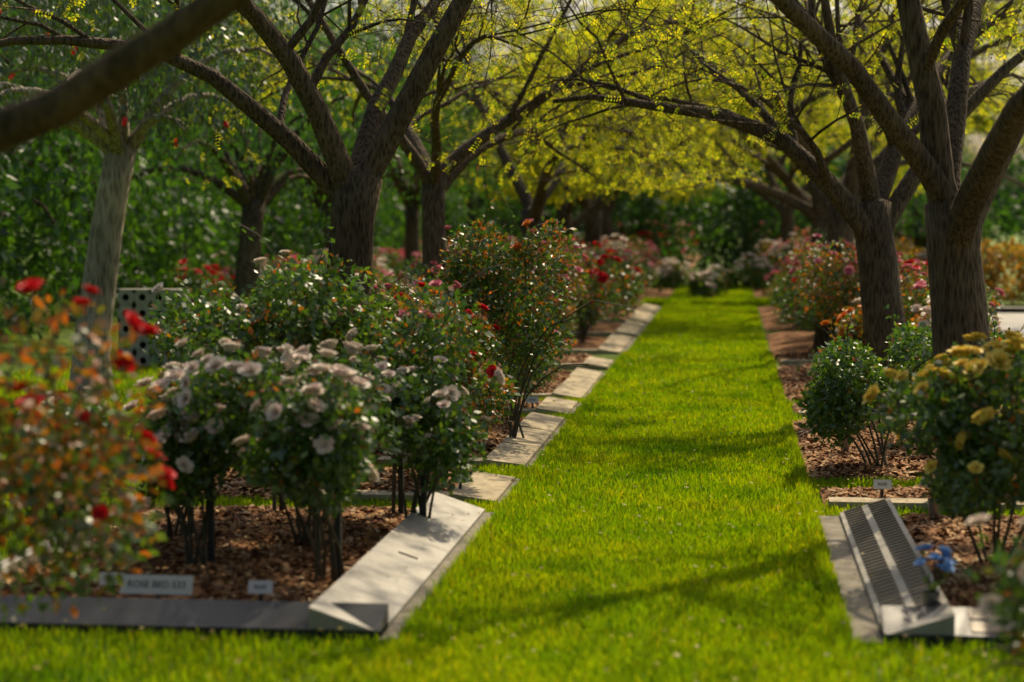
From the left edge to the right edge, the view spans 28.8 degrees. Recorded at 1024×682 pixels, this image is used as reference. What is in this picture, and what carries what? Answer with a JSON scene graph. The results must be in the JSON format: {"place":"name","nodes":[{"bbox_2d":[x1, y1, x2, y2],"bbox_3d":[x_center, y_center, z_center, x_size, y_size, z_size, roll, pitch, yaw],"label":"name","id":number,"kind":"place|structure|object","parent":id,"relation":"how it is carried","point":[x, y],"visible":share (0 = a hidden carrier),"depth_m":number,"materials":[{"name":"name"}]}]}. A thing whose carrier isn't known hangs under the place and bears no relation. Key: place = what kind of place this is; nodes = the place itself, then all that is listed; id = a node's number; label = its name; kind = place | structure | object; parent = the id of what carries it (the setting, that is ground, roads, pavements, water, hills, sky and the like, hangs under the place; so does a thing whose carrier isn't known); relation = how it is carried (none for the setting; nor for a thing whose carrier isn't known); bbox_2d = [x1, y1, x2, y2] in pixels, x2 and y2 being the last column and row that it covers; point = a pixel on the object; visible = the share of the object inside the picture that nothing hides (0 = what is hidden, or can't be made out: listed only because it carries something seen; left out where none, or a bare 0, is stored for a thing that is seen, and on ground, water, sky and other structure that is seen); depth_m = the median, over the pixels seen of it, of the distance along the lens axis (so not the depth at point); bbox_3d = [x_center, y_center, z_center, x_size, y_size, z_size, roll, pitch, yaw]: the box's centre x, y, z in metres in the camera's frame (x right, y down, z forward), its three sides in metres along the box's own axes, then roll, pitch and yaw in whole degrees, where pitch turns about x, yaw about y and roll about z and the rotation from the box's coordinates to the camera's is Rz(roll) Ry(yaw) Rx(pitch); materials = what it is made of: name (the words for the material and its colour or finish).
{"place":"outdoors","nodes":[
{"label":"outdoors","id":0,"kind":"place"},
{"bbox_2d":[0,223,1023,681],"bbox_3d":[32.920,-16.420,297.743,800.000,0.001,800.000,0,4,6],"label":"lawn","id":1,"kind":"structure","parent":0,"point":[10,345],"depth_m":29.63,"materials":[{"name":"green plant"}]},
{"bbox_2d":[0,0,33,89],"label":"tree","id":2,"kind":"object","parent":1,"relation":"on","point":[8,60],"visible":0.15,"depth_m":29.38,"materials":[{"name":"green plant"}]},
{"bbox_2d":[1,0,200,320],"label":"tree","id":3,"kind":"object","parent":1,"relation":"on","point":[69,259],"visible":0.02,"depth_m":40.23,"materials":[{"name":"green plant"}]},
{"bbox_2d":[0,0,222,271],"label":"tree","id":4,"kind":"object","parent":1,"relation":"on","point":[42,207],"visible":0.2,"depth_m":33.13,"materials":[{"name":"green plant"}]},
{"bbox_2d":[99,572,123,590],"bbox_3d":[-2.150,1.351,10.705,0.130,0.214,0.031,0,4,6],"label":"name plate","id":5,"kind":"object","parent":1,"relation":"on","point":[102,580],"visible":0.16,"depth_m":10.70,"materials":[{"name":"white metal"}]},
{"bbox_2d":[0,0,253,153],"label":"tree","id":6,"kind":"object","parent":1,"relation":"on","point":[78,94],"visible":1,"depth_m":6.95,"materials":[{"name":"brown plant"}]},
{"bbox_2d":[8,0,294,296],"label":"tree","id":7,"kind":"object","parent":1,"relation":"on","point":[126,285],"visible":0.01,"depth_m":52.57,"materials":[{"name":"green plant"}]},
{"bbox_2d":[0,0,304,394],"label":"bottlebrush tree","id":8,"kind":"object","parent":1,"relation":"on","point":[112,138],"visible":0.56,"depth_m":23.61,"materials":[{"name":"green plant"}]},
{"bbox_2d":[117,289,189,368],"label":"niche wall blocks","id":9,"kind":"structure","parent":1,"relation":"on","point":[138,301],"depth_m":27.63,"materials":[{"name":"grey"}]},
{"bbox_2d":[0,0,310,307],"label":"tree","id":10,"kind":"object","parent":1,"relation":"on","point":[213,160],"visible":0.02,"depth_m":46.53,"materials":[{"name":"green plant"}]},
{"bbox_2d":[120,574,192,598],"bbox_3d":[-1.840,1.348,10.317,0.380,0.268,0.040,0,4,6],"label":"garden sign","id":11,"kind":"object","parent":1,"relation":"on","point":[157,585],"visible":1,"depth_m":10.31,"materials":[{"name":"white metal"}]},
{"bbox_2d":[2,0,425,325],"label":"tree","id":12,"kind":"object","parent":1,"relation":"on","point":[257,192],"visible":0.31,"depth_m":32.58,"materials":[{"name":"green plant"}]},
{"bbox_2d":[0,96,520,341],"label":"hedge","id":13,"kind":"object","parent":1,"relation":"on","point":[192,230],"depth_m":40.96,"materials":[{"name":"green plant"}]},
{"bbox_2d":[124,0,412,234],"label":"tree","id":14,"kind":"object","parent":1,"relation":"on","point":[337,23],"depth_m":57.74,"materials":[{"name":"green plant"}]},
{"bbox_2d":[181,29,420,230],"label":"tree","id":15,"kind":"object","parent":1,"relation":"on","point":[398,203],"visible":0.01,"depth_m":65.06,"materials":[{"name":"green plant"}]},
{"bbox_2d":[164,0,523,248],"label":"tree","id":16,"kind":"object","parent":1,"relation":"on","point":[318,204],"visible":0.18,"depth_m":41.20,"materials":[{"name":"green plant"}]},
{"bbox_2d":[232,0,462,161],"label":"tree","id":17,"kind":"object","parent":1,"relation":"on","point":[363,37],"visible":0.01,"depth_m":72.62,"materials":[{"name":"green plant"}]},
{"bbox_2d":[0,0,756,450],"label":"tree","id":18,"kind":"object","parent":1,"relation":"on","point":[348,186],"visible":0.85,"depth_m":16.32,"materials":[{"name":"brown plant"}]},
{"bbox_2d":[261,15,543,291],"bbox_3d":[-2.817,-4.602,50.229,6.642,7.395,5.951,-2,4,-23],"label":"tree","id":19,"kind":"object","parent":1,"relation":"on","point":[411,237],"visible":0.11,"depth_m":50.35,"materials":[{"name":"green plant"}]},
{"bbox_2d":[349,60,465,220],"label":"tree","id":20,"kind":"object","parent":1,"relation":"on","point":[418,176],"visible":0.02,"depth_m":78.87,"materials":[{"name":"green plant"}]},
{"bbox_2d":[400,55,478,210],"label":"tree","id":21,"kind":"object","parent":1,"relation":"on","point":[447,149],"depth_m":85.35,"materials":[{"name":"green plant"}]},
{"bbox_2d":[0,0,887,290],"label":"tree","id":22,"kind":"object","parent":1,"relation":"on","point":[436,182],"visible":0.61,"depth_m":23.64,"materials":[{"name":"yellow plant"}]},
{"bbox_2d":[401,89,509,240],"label":"tree","id":23,"kind":"object","parent":1,"relation":"on","point":[467,185],"depth_m":92.37,"materials":[{"name":"green plant"}]},
{"bbox_2d":[394,72,547,250],"bbox_3d":[-1.015,-4.979,60.869,6.009,6.828,5.323,0,4,6],"label":"tree","id":24,"kind":"object","parent":1,"relation":"on","point":[469,214],"visible":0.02,"depth_m":60.18,"materials":[{"name":"green plant"}]},
{"bbox_2d":[426,121,579,245],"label":"tree","id":25,"kind":"object","parent":1,"relation":"on","point":[503,222],"visible":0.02,"depth_m":71.14,"materials":[{"name":"green plant"}]},
{"bbox_2d":[2,325,1009,681],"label":"fallen leaves","id":26,"kind":"object","parent":1,"relation":"on","point":[238,659],"visible":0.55,"depth_m":11.53,"materials":[{"name":"brown plant"}]},
{"bbox_2d":[0,284,1023,681],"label":"path grass blades","id":27,"kind":"object","parent":1,"relation":"on","point":[560,560],"depth_m":11.60,"materials":[{"name":"green plant"}]},
{"bbox_2d":[0,158,1023,677],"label":"rose bushes","id":28,"kind":"object","parent":1,"relation":"on","point":[418,382],"visible":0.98,"depth_m":11.49,"materials":[{"name":"green plant"}]},
{"bbox_2d":[0,304,1023,648],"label":"bed kerbs and plaques","id":29,"kind":"structure","parent":1,"relation":"on","point":[368,592],"depth_m":11.03,"materials":[{"name":"concrete"}]},
{"bbox_2d":[451,474,468,488],"bbox_3d":[-0.386,1.094,14.829,0.130,0.214,0.031,0,4,6],"label":"name plate","id":30,"kind":"object","parent":29,"relation":"on","point":[460,485],"visible":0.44,"depth_m":14.82,"materials":[{"name":"white"}]},
{"bbox_2d":[914,544,958,605],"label":"blue vase flowers","id":31,"kind":"object","parent":29,"relation":"on","point":[930,596],"visible":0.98,"depth_m":10.11,"materials":[{"name":"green plant"}]},
{"bbox_2d":[0,352,1023,607],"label":"mulch chips","id":32,"kind":"object","parent":1,"relation":"on","point":[794,380],"visible":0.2,"depth_m":12.84,"materials":[{"name":"brown wood"}]},
{"bbox_2d":[248,580,272,600],"bbox_3d":[-1.321,1.366,10.463,0.130,0.214,0.031,0,4,6],"label":"name plate","id":33,"kind":"object","parent":32,"relation":"on","point":[260,587],"visible":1,"depth_m":10.46,"materials":[{"name":"white metal"}]},
{"bbox_2d":[526,397,538,407],"bbox_3d":[0.217,0.699,21.189,0.130,0.214,0.031,0,4,6],"label":"name plate","id":34,"kind":"object","parent":32,"relation":"on","point":[532,400],"visible":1,"depth_m":21.18,"materials":[{"name":"white metal"}]},
{"bbox_2d":[840,434,849,451],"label":"purple vase flowers","id":35,"kind":"object","parent":32,"relation":"on","point":[846,446],"visible":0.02,"depth_m":17.14,"materials":[{"name":"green plant"}]},
{"bbox_2d":[873,479,891,497],"bbox_3d":[2.696,1.115,14.489,0.130,0.214,0.031,0,4,6],"label":"name plate","id":36,"kind":"object","parent":32,"relation":"on","point":[882,485],"visible":1,"depth_m":14.48,"materials":[{"name":"white metal"}]},
{"bbox_2d":[454,159,571,226],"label":"tree","id":37,"kind":"object","parent":1,"relation":"on","point":[486,199],"depth_m":84.28,"materials":[{"name":"green plant"}]},
{"bbox_2d":[5,254,1023,606],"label":"mulch beds","id":38,"kind":"object","parent":1,"relation":"on","point":[787,338],"visible":0.12,"depth_m":14.61,"materials":[{"name":"brown wood"}]},
{"bbox_2d":[167,231,544,312],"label":"rose bushes","id":39,"kind":"object","parent":38,"relation":"on","point":[386,262],"visible":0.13,"depth_m":40.32,"materials":[{"name":"green plant"}]},
{"bbox_2d":[919,476,938,519],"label":"white vase flowers","id":40,"kind":"object","parent":38,"relation":"on","point":[932,509],"visible":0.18,"depth_m":13.44,"materials":[{"name":"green plant"}]},
{"bbox_2d":[258,0,775,264],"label":"tree","id":41,"kind":"object","parent":1,"relation":"on","point":[548,183],"visible":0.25,"depth_m":31.93,"materials":[{"name":"green plant"}]},
{"bbox_2d":[345,4,745,243],"bbox_3d":[0.217,-5.455,55.703,13.622,8.458,8.901,0,4,6],"label":"tree","id":42,"kind":"object","parent":1,"relation":"on","point":[608,231],"visible":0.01,"depth_m":55.72,"materials":[{"name":"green plant"}]},
{"bbox_2d":[254,0,858,254],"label":"tree","id":43,"kind":"object","parent":1,"relation":"on","point":[565,209],"visible":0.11,"depth_m":39.73,"materials":[{"name":"green plant"}]},
{"bbox_2d":[388,0,769,249],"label":"tree","id":44,"kind":"object","parent":1,"relation":"on","point":[592,228],"visible":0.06,"depth_m":47.49,"materials":[{"name":"green plant"}]},
{"bbox_2d":[139,133,1023,250],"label":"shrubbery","id":45,"kind":"object","parent":1,"relation":"on","point":[1009,188],"visible":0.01,"depth_m":118.70,"materials":[{"name":"green plant"}]},
{"bbox_2d":[511,0,708,220],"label":"tree","id":46,"kind":"object","parent":1,"relation":"on","point":[612,112],"visible":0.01,"depth_m":62.49,"materials":[{"name":"green plant"}]},
{"bbox_2d":[430,20,805,220],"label":"tree","id":47,"kind":"object","parent":1,"relation":"on","point":[731,149],"visible":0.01,"depth_m":75.10,"materials":[{"name":"green plant"}]},
{"bbox_2d":[587,136,736,223],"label":"tree","id":48,"kind":"object","parent":1,"relation":"on","point":[668,192],"visible":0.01,"depth_m":86.33,"materials":[{"name":"green plant"}]},
{"bbox_2d":[338,0,1023,503],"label":"tree","id":49,"kind":"object","parent":1,"relation":"on","point":[956,208],"visible":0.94,"depth_m":14.24,"materials":[{"name":"brown plant"}]},
{"bbox_2d":[476,143,906,286],"bbox_3d":[5.374,-3.469,59.553,12.961,5.137,4.319,0,4,1],"label":"hedge","id":50,"kind":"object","parent":1,"relation":"on","point":[747,228],"depth_m":58.88,"materials":[{"name":"green plant"}]},
{"bbox_2d":[385,219,1004,402],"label":"rose bushes","id":51,"kind":"object","parent":1,"relation":"on","point":[794,269],"visible":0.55,"depth_m":30.41,"materials":[{"name":"green plant"}]},
{"bbox_2d":[377,0,1023,412],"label":"tree","id":52,"kind":"object","parent":1,"relation":"on","point":[873,214],"visible":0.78,"depth_m":20.72,"materials":[{"name":"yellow plant"}]},
{"bbox_2d":[618,113,840,209],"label":"tree","id":53,"kind":"object","parent":1,"relation":"on","point":[755,162],"depth_m":83.98,"materials":[{"name":"green plant"}]},
{"bbox_2d":[464,0,1023,249],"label":"tree","id":54,"kind":"object","parent":1,"relation":"on","point":[816,214],"visible":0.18,"depth_m":37.63,"materials":[{"name":"green plant"}]},
{"bbox_2d":[551,0,1023,349],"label":"tree","id":55,"kind":"object","parent":1,"relation":"on","point":[838,226],"visible":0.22,"depth_m":29.85,"materials":[{"name":"green plant"}]},
{"bbox_2d":[556,0,1023,242],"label":"tree","id":56,"kind":"object","parent":1,"relation":"on","point":[784,210],"visible":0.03,"depth_m":53.72,"materials":[{"name":"green plant"}]},
{"bbox_2d":[582,0,1023,205],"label":"tree","id":57,"kind":"object","parent":1,"relation":"on","point":[774,166],"visible":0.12,"depth_m":45.05,"materials":[{"name":"green plant"}]},
{"bbox_2d":[614,4,1023,223],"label":"tree","id":58,"kind":"object","parent":1,"relation":"on","point":[974,119],"visible":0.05,"depth_m":61.95,"materials":[{"name":"green plant"}]},
{"bbox_2d":[637,34,1011,232],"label":"tree","id":59,"kind":"object","parent":1,"relation":"on","point":[965,147],"visible":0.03,"depth_m":71.20,"materials":[{"name":"green plant"}]},
{"bbox_2d":[835,115,976,181],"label":"tree","id":60,"kind":"object","parent":1,"relation":"on","point":[964,146],"visible":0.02,"depth_m":126.50,"materials":[{"name":"green plant"}]},
{"bbox_2d":[918,250,928,280],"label":"brick pillar","id":61,"kind":"structure","parent":1,"relation":"on","point":[924,256],"depth_m":39.10,"materials":[{"name":"concrete"}]},
{"bbox_2d":[838,135,1023,252],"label":"hedge","id":62,"kind":"object","parent":1,"relation":"on","point":[915,227],"visible":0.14,"depth_m":56.66,"materials":[{"name":"green plant"}]},
{"bbox_2d":[895,236,1023,303],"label":"orange hedge","id":63,"kind":"object","parent":1,"relation":"on","point":[999,268],"visible":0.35,"depth_m":47.91,"materials":[{"name":"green plant"}]},
{"bbox_2d":[979,65,1023,174],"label":"tree","id":64,"kind":"object","parent":1,"relation":"on","point":[1020,143],"visible":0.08,"depth_m":122.18,"materials":[{"name":"green plant"}]},
{"bbox_2d":[988,307,1023,340],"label":"road with kerbs","id":65,"kind":"structure","parent":1,"relation":"on","point":[1013,318],"depth_m":41.23,"materials":[{"name":"concrete"}]},
{"bbox_2d":[998,176,1023,274],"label":"shrubbery","id":66,"kind":"object","parent":1,"relation":"on","point":[1007,232],"visible":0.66,"depth_m":52.56,"materials":[{"name":"green plant"}]},
{"bbox_2d":[1,0,1023,222],"label":"sky","id":67,"kind":"structure","parent":0,"point":[977,136],"materials":[{"name":"white"}]}
]}

